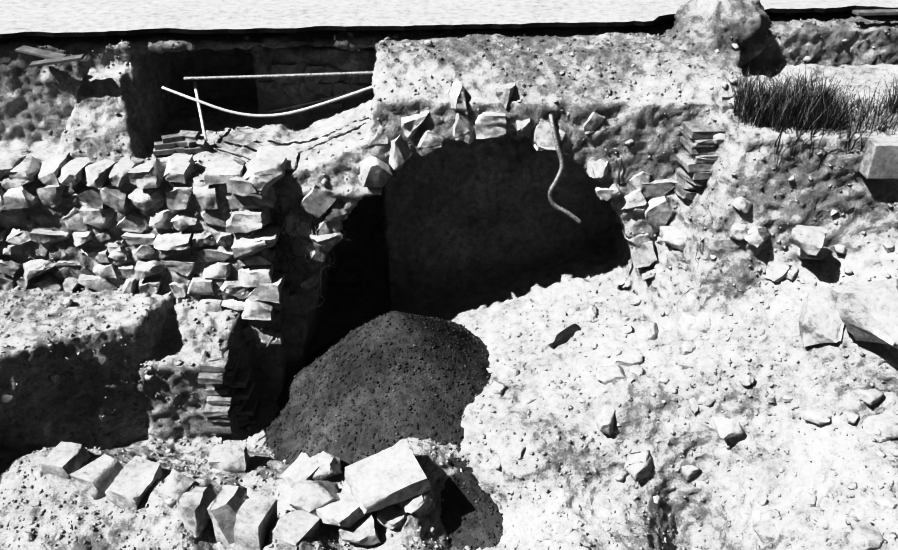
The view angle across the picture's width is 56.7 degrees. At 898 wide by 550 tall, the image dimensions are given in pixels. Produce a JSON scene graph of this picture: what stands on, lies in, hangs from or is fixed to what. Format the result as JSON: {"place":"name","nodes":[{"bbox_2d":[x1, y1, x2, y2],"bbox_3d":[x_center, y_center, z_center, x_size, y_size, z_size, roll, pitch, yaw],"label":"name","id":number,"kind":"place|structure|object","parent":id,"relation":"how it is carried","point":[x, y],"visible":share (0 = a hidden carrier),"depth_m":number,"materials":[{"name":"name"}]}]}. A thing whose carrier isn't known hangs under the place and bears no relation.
{"place":"outdoors","nodes":[
{"label":"outdoors","id":0,"kind":"place"},
{"bbox_2d":[0,0,897,549],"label":"ground","id":1,"kind":"structure","parent":0,"point":[468,200],"depth_m":9.82,"materials":[{"name":"soil"}]},
{"bbox_2d":[0,152,289,347],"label":"rubble wall","id":2,"kind":"structure","parent":1,"relation":"on","point":[261,303],"depth_m":10.04,"materials":[{"name":"stone"}]},
{"bbox_2d":[153,130,212,155],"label":"flat stones","id":3,"kind":"object","parent":1,"relation":"on","point":[187,141],"visible":0.94,"depth_m":10.43,"materials":[{"name":"grey stone"}]},
{"bbox_2d":[193,81,214,146],"bbox_3d":[-3.187,-2.058,10.678,0.190,0.656,0.772,-10,32,-16],"label":"sledge hammer","id":4,"kind":"object","parent":1,"relation":"on","point":[211,143],"visible":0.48,"depth_m":10.65,"materials":[{"name":"wood"}]},
{"bbox_2d":[184,47,257,98],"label":"wall stones","id":5,"kind":"object","parent":1,"relation":"on","point":[229,58],"depth_m":12.09,"materials":[{"name":"grey stone"}]},
{"bbox_2d":[197,348,259,434],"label":"flat stones","id":6,"kind":"object","parent":1,"relation":"on","point":[228,403],"visible":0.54,"depth_m":10.28,"materials":[{"name":"grey stone"}]},
{"bbox_2d":[40,440,432,549],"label":"foundation blocks","id":7,"kind":"structure","parent":1,"relation":"on","point":[383,481],"depth_m":8.69,"materials":[{"name":"stone"}]},
{"bbox_2d":[161,85,372,117],"bbox_3d":[-2.107,-2.130,9.985,2.778,0.416,0.276,1,31,2],"label":"sagging hose","id":8,"kind":"object","parent":1,"relation":"on","point":[269,115],"visible":0.94,"depth_m":9.97,"materials":[{"name":"rubber"}]},
{"bbox_2d":[183,71,372,79],"bbox_3d":[-1.948,-2.378,9.943,2.504,0.155,0.090,1,31,2],"label":"pole","id":9,"kind":"object","parent":1,"relation":"on","point":[280,75],"visible":0.9,"depth_m":9.91,"materials":[{"name":"metal"}]},
{"bbox_2d":[212,92,351,159],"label":"wires","id":10,"kind":"object","parent":1,"relation":"on","point":[279,110],"visible":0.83,"depth_m":9.95,"materials":[{"name":"grey metal"}]},
{"bbox_2d":[265,311,502,549],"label":"spoil heap","id":11,"kind":"object","parent":1,"relation":"on","point":[428,334],"visible":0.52,"depth_m":9.83,"materials":[{"name":"soil"}]},
{"bbox_2d":[274,315,488,542],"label":"heap pebbles","id":12,"kind":"object","parent":11,"relation":"on","point":[356,386],"visible":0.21,"depth_m":10.02,"materials":[{"name":"stone"}]},
{"bbox_2d":[265,311,503,547],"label":"heap clods","id":13,"kind":"object","parent":11,"relation":"on","point":[373,389],"visible":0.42,"depth_m":10.00,"materials":[{"name":"soil"}]},
{"bbox_2d":[256,63,631,358],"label":"stones","id":14,"kind":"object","parent":1,"relation":"on","point":[350,281],"depth_m":12.28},
{"bbox_2d":[618,157,621,185],"bbox_3d":[2.184,-1.657,9.935,0.072,1.077,0.805,13,33,20],"label":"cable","id":15,"kind":"object","parent":14,"relation":"attached to","point":[620,164],"visible":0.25,"depth_m":9.79,"materials":[{"name":"grey"}]},
{"bbox_2d":[0,11,897,549],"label":"pebbles","id":16,"kind":"object","parent":1,"relation":"on","point":[204,461],"visible":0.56,"depth_m":9.40,"materials":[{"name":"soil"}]},
{"bbox_2d":[12,13,897,549],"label":"rubble","id":17,"kind":"object","parent":1,"relation":"on","point":[622,475],"visible":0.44,"depth_m":9.23,"materials":[{"name":"stone"}]},
{"bbox_2d":[15,9,897,67],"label":"boards","id":18,"kind":"object","parent":1,"relation":"on","point":[51,57],"visible":1,"depth_m":9.94,"materials":[{"name":"grey wood"}]},
{"bbox_2d":[256,79,676,369],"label":"arch stones","id":19,"kind":"object","parent":1,"relation":"in","point":[317,201],"visible":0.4,"depth_m":9.85,"materials":[{"name":"grey stone"}]},
{"bbox_2d":[50,13,897,549],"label":"rubble stones","id":20,"kind":"object","parent":1,"relation":"on","point":[862,533],"visible":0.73,"depth_m":9.18,"materials":[{"name":"stone"}]},
{"bbox_2d":[269,132,712,339],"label":"stones","id":21,"kind":"object","parent":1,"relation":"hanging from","point":[290,248],"visible":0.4,"depth_m":10.33,"materials":[{"name":"grey stone"}]},
{"bbox_2d":[548,114,581,223],"bbox_3d":[1.221,-1.401,9.776,0.371,1.462,0.915,-14,34,-21],"label":"hanging pipe","id":22,"kind":"object","parent":1,"relation":"on","point":[558,176],"visible":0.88,"depth_m":9.58,"materials":[{"name":"metal"}]},
{"bbox_2d":[549,324,580,347],"bbox_3d":[1.446,0.774,10.424,0.487,0.192,0.170,-24,38,-34],"label":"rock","id":23,"kind":"object","parent":1,"relation":"on","point":[564,335],"visible":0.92,"depth_m":10.36,"materials":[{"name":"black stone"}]},
{"bbox_2d":[673,120,725,200],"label":"flat stones","id":24,"kind":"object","parent":1,"relation":"on","point":[697,158],"depth_m":9.39,"materials":[{"name":"grey stone"}]},
{"bbox_2d":[716,77,786,112],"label":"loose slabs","id":25,"kind":"structure","parent":1,"relation":"on","point":[724,103],"depth_m":9.48,"materials":[{"name":"grey stone"}]},
{"bbox_2d":[677,225,897,369],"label":"slope boulders","id":26,"kind":"object","parent":1,"relation":"on","point":[867,311],"visible":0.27,"depth_m":8.68,"materials":[{"name":"stone"}]},
{"bbox_2d":[707,59,897,169],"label":"grass tuft","id":27,"kind":"object","parent":1,"relation":"on","point":[798,106],"visible":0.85,"depth_m":9.01,"materials":[{"name":"plant"}]},
{"bbox_2d":[859,138,897,178],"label":"stone block","id":28,"kind":"structure","parent":1,"relation":"on","point":[879,160],"depth_m":8.65,"materials":[{"name":"stone"}]},
{"bbox_2d":[0,0,897,38],"bbox_3d":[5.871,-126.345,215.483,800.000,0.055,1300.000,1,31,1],"label":"street ground","id":29,"kind":"structure","parent":0,"point":[62,18],"depth_m":10.77,"materials":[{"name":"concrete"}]}
]}

